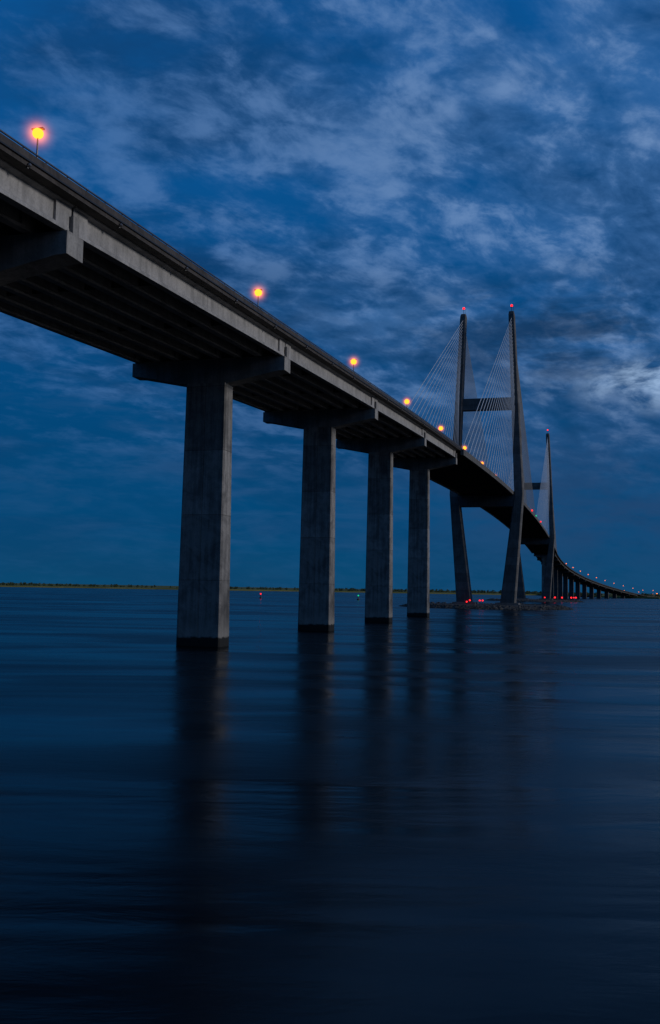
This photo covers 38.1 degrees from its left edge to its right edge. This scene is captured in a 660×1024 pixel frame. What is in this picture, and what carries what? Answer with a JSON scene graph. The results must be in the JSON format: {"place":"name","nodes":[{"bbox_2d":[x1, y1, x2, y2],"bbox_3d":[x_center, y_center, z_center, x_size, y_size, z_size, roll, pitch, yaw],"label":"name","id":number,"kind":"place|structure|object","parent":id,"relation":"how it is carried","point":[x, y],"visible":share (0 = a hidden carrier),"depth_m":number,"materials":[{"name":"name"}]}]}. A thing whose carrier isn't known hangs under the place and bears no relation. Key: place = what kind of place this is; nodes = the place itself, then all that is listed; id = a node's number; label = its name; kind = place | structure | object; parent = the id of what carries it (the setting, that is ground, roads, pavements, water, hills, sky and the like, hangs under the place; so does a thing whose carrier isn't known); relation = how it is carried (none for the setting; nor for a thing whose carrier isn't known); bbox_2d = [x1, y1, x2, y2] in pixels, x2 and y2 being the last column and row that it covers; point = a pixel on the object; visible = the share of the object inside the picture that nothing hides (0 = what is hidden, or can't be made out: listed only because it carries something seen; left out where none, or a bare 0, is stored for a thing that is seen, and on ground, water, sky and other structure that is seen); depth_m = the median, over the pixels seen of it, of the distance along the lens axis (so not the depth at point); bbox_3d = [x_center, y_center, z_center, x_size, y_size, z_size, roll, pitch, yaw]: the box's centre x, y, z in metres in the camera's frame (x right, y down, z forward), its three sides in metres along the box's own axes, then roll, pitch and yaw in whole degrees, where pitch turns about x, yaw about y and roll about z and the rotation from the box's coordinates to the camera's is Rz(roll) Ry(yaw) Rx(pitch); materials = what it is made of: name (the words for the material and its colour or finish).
{"place":"outdoors","nodes":[
{"label":"outdoors","id":0,"kind":"place"},
{"bbox_2d":[0,587,659,1023],"bbox_3d":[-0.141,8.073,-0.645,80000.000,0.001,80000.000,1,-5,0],"label":"water","id":1,"kind":"structure","parent":0,"point":[270,815],"depth_m":34.52,"materials":[{"name":"blue liquid"}]},
{"bbox_2d":[0,129,658,646],"bbox_3d":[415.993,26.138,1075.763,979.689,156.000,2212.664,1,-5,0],"label":"cable stayed bridge","id":2,"kind":"structure","parent":1,"relation":"on","point":[80,265],"depth_m":131.98,"materials":[{"name":"concrete"}]},
{"bbox_2d":[31,127,44,157],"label":"street lamp","id":3,"kind":"object","parent":2,"relation":"on","point":[38,133],"visible":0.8,"depth_m":92.11,"materials":[{"name":"metal"}]},
{"bbox_2d":[254,289,261,305],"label":"street lamp","id":4,"kind":"object","parent":2,"relation":"on","point":[258,292],"visible":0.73,"depth_m":152.56,"materials":[{"name":"metal"}]},
{"bbox_2d":[351,359,356,370],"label":"street lamp","id":5,"kind":"object","parent":2,"relation":"on","point":[353,361],"visible":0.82,"depth_m":213.01,"materials":[{"name":"metal"}]},
{"bbox_2d":[399,602,573,609],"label":"rock island","id":6,"kind":"object","parent":1,"relation":"on","point":[491,606],"visible":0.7,"depth_m":435.61,"materials":[{"name":"grey stone"}]},
{"bbox_2d":[486,598,582,601],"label":"rock island","id":7,"kind":"object","parent":1,"relation":"on","point":[525,600],"visible":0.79,"depth_m":802.09,"materials":[{"name":"grey stone"}]},
{"bbox_2d":[0,583,659,598],"bbox_3d":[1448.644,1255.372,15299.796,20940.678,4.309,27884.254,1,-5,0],"label":"marsh land","id":8,"kind":"structure","parent":0,"point":[176,588],"depth_m":2138.84,"materials":[{"name":"green plant"}]},
{"bbox_2d":[0,582,659,596],"bbox_3d":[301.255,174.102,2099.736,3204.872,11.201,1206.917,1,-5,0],"label":"distant tree line","id":9,"kind":"object","parent":8,"relation":"on","point":[277,588],"visible":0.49,"depth_m":2265.96,"materials":[{"name":"green plant"}]},
{"bbox_2d":[0,0,659,593],"label":"sky","id":10,"kind":"structure","parent":0,"point":[381,171],"materials":[{"name":"blue"}]}
]}

